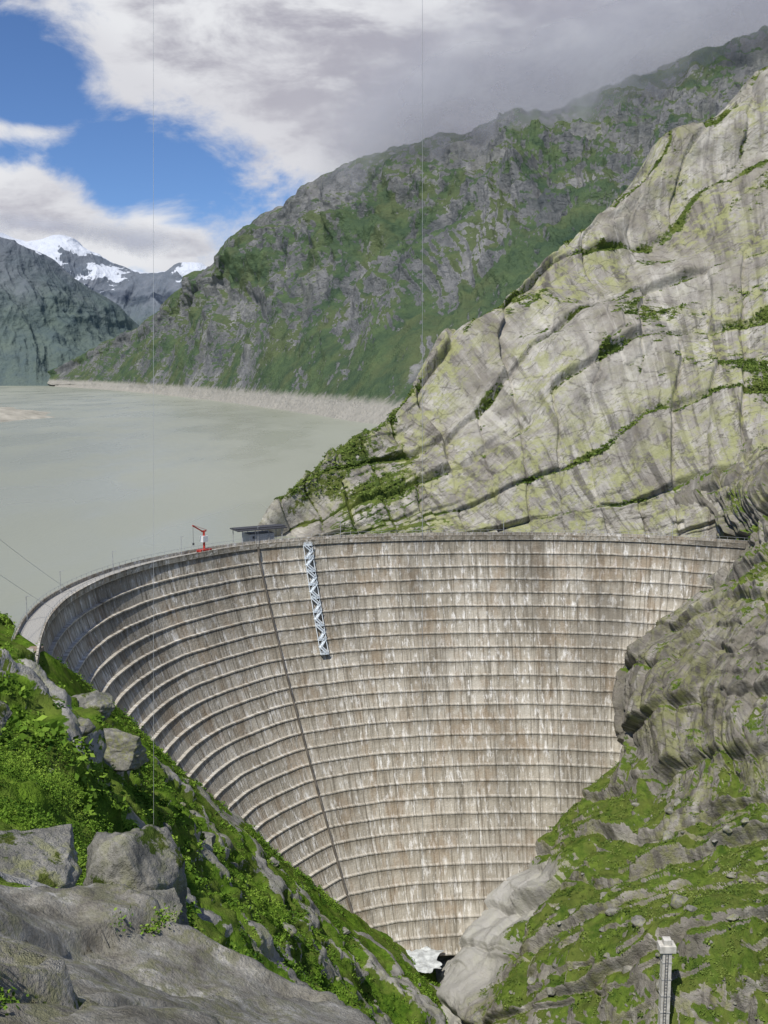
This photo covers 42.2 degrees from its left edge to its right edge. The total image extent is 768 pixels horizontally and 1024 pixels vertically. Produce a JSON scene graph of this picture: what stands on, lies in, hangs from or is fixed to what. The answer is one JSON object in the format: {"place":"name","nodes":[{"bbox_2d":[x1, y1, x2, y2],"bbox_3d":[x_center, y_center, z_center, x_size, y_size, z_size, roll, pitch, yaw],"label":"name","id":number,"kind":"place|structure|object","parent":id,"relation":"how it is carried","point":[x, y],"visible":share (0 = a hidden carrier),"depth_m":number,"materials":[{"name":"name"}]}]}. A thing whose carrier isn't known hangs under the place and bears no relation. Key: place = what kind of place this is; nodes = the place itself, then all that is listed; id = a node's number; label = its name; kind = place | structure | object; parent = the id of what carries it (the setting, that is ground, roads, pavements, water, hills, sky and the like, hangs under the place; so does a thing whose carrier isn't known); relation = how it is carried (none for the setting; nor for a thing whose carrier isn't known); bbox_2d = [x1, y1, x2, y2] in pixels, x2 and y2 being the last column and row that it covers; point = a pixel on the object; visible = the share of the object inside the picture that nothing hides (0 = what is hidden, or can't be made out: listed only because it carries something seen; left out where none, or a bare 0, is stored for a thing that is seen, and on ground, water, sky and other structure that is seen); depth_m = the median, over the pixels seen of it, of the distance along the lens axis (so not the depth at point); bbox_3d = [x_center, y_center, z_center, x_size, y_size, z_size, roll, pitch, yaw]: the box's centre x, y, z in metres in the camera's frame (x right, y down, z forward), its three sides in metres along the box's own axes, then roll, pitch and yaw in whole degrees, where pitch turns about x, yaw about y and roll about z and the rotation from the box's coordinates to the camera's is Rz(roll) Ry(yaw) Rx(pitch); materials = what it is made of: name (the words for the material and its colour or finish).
{"place":"outdoors","nodes":[
{"label":"outdoors","id":0,"kind":"place"},
{"bbox_2d":[0,407,53,421],"bbox_3d":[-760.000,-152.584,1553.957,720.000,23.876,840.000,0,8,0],"label":"gravel bank","id":1,"kind":"structure","parent":0,"point":[7,414],"depth_m":1473.26,"materials":[{"name":"beige gravel"}]},
{"bbox_2d":[0,237,138,385],"bbox_3d":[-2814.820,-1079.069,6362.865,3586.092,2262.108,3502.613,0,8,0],"label":"mountain","id":2,"kind":"structure","parent":0,"point":[54,314],"depth_m":5070.17,"materials":[{"name":"grey stone"}]},
{"bbox_2d":[14,221,166,251],"bbox_3d":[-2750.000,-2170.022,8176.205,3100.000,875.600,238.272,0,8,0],"label":"cloud","id":3,"kind":"structure","parent":0,"point":[135,242],"depth_m":8099.94,"materials":[{"name":"white"}]},
{"bbox_2d":[0,233,206,325],"bbox_3d":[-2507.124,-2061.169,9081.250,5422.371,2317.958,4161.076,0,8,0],"label":"snowy mountain","id":4,"kind":"structure","parent":0,"point":[129,292],"depth_m":8753.03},
{"bbox_2d":[0,386,378,628],"bbox_3d":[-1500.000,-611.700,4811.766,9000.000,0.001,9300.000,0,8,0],"label":"lake","id":5,"kind":"structure","parent":0,"point":[76,485],"depth_m":677.00,"materials":[{"name":"liquid"}]},
{"bbox_2d":[0,613,446,1023],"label":"valley slope","id":6,"kind":"structure","parent":0,"point":[384,970],"depth_m":213.74,"materials":[{"name":"green plant"}]},
{"bbox_2d":[0,701,11,734],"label":"boulder","id":7,"kind":"object","parent":6,"relation":"on","point":[5,713],"visible":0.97,"depth_m":61.13,"materials":[{"name":"stone"}]},
{"bbox_2d":[28,646,43,653],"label":"abutment terrace","id":8,"kind":"structure","parent":6,"relation":"on","point":[32,648],"depth_m":234.21,"materials":[{"name":"grey concrete"}]},
{"bbox_2d":[0,720,113,887],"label":"slope shrubs","id":9,"kind":"object","parent":6,"relation":"on","point":[56,783],"visible":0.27,"depth_m":54.00,"materials":[{"name":"green plant"}]},
{"bbox_2d":[72,690,114,720],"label":"boulder","id":10,"kind":"object","parent":6,"relation":"on","point":[102,703],"visible":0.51,"depth_m":194.77,"materials":[{"name":"stone"}]},
{"bbox_2d":[103,728,148,771],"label":"boulder","id":11,"kind":"object","parent":6,"relation":"on","point":[124,751],"visible":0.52,"depth_m":169.66,"materials":[{"name":"stone"}]},
{"bbox_2d":[153,0,153,823],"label":"ropeway cable","id":12,"kind":"object","parent":6,"relation":"attached to","point":[153,411],"visible":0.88,"depth_m":66.61,"materials":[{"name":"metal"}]},
{"bbox_2d":[141,888,182,922],"bbox_3d":[-7.140,12.081,29.807,2.259,0.969,1.995,3,15,-18],"label":"boulder","id":13,"kind":"object","parent":6,"relation":"on","point":[169,898],"visible":0.28,"depth_m":30.14,"materials":[{"name":"stone"}]},
{"bbox_2d":[0,883,374,1023],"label":"granite outcrop","id":14,"kind":"object","parent":6,"relation":"on","point":[72,955],"visible":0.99,"depth_m":10.51,"materials":[{"name":"grey stone"}]},
{"bbox_2d":[0,824,81,887],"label":"boulder","id":15,"kind":"object","parent":14,"relation":"on","point":[47,856],"visible":0.68,"depth_m":27.35,"materials":[{"name":"stone"}]},
{"bbox_2d":[0,905,250,1015],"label":"grass","id":16,"kind":"structure","parent":14,"relation":"on","point":[4,1000],"depth_m":11.29,"materials":[{"name":"green plant"}]},
{"bbox_2d":[83,824,188,924],"bbox_3d":[-8.664,13.203,34.318,3.206,4.959,3.671,2,8,14],"label":"boulder","id":17,"kind":"object","parent":14,"relation":"on","point":[147,857],"visible":0.47,"depth_m":33.37,"materials":[{"name":"stone"}]},
{"bbox_2d":[0,611,447,1023],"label":"slope shrubs","id":18,"kind":"object","parent":6,"relation":"on","point":[57,732],"visible":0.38,"depth_m":182.23,"materials":[{"name":"green plant"}]},
{"bbox_2d":[49,717,420,1002],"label":"scattered rocks","id":19,"kind":"object","parent":6,"relation":"on","point":[86,726],"visible":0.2,"depth_m":212.34,"materials":[{"name":"stone"}]},
{"bbox_2d":[12,519,748,955],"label":"arch dam","id":20,"kind":"structure","parent":6,"relation":"on","point":[270,689],"depth_m":360.84,"materials":[{"name":"concrete"}]},
{"bbox_2d":[1,540,71,591],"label":"power line","id":21,"kind":"object","parent":20,"relation":"attached to","point":[36,567],"visible":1,"depth_m":264.38,"materials":[{"name":"metal"}]},
{"bbox_2d":[192,525,211,552],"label":"crest crane","id":22,"kind":"object","parent":20,"relation":"on","point":[203,538],"visible":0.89,"depth_m":359.10,"materials":[{"name":"red paint"}]},
{"bbox_2d":[230,524,286,542],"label":"gatehouse","id":23,"kind":"object","parent":20,"relation":"on","point":[254,534],"visible":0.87,"depth_m":379.85,"materials":[{"name":"concrete"}]},
{"bbox_2d":[422,0,422,937],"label":"ropeway cable","id":24,"kind":"object","parent":6,"relation":"attached to","point":[422,468],"visible":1,"depth_m":244.30,"materials":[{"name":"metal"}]},
{"bbox_2d":[406,946,443,972],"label":"outlet pool","id":25,"kind":"structure","parent":6,"relation":"on","point":[425,958],"depth_m":327.63,"materials":[{"name":"liquid"}]},
{"bbox_2d":[0,0,767,272],"label":"sky","id":26,"kind":"structure","parent":0,"point":[256,101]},
{"bbox_2d":[47,25,767,423],"bbox_3d":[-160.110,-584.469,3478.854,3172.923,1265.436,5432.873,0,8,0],"label":"mountain","id":27,"kind":"structure","parent":0,"point":[351,289],"depth_m":1921.43,"materials":[{"name":"green plant"}]},
{"bbox_2d":[257,67,767,538],"bbox_3d":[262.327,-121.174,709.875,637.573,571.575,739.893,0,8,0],"label":"rock massif","id":28,"kind":"structure","parent":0,"point":[594,405],"depth_m":454.89,"materials":[{"name":"stone"}]},
{"bbox_2d":[274,66,767,501],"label":"massif shrubs","id":29,"kind":"object","parent":28,"relation":"on","point":[737,362],"visible":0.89,"depth_m":451.76,"materials":[{"name":"green plant"}]},
{"bbox_2d":[435,438,767,1023],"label":"gorge flank","id":30,"kind":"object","parent":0,"point":[715,679],"visible":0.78,"depth_m":303.74,"materials":[{"name":"stone"}]},
{"bbox_2d":[468,798,767,1023],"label":"fallen rocks","id":31,"kind":"object","parent":30,"relation":"on","point":[677,900],"visible":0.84,"depth_m":266.18,"materials":[{"name":"stone"}]},
{"bbox_2d":[475,443,767,1023],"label":"gorge shrubs","id":32,"kind":"object","parent":30,"relation":"on","point":[699,897],"visible":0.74,"depth_m":273.13,"materials":[{"name":"green plant"}]},
{"bbox_2d":[657,936,676,1023],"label":"concrete pylon","id":33,"kind":"object","parent":30,"relation":"on","point":[666,947],"visible":1,"depth_m":232.74,"materials":[{"name":"white concrete"}]}
]}

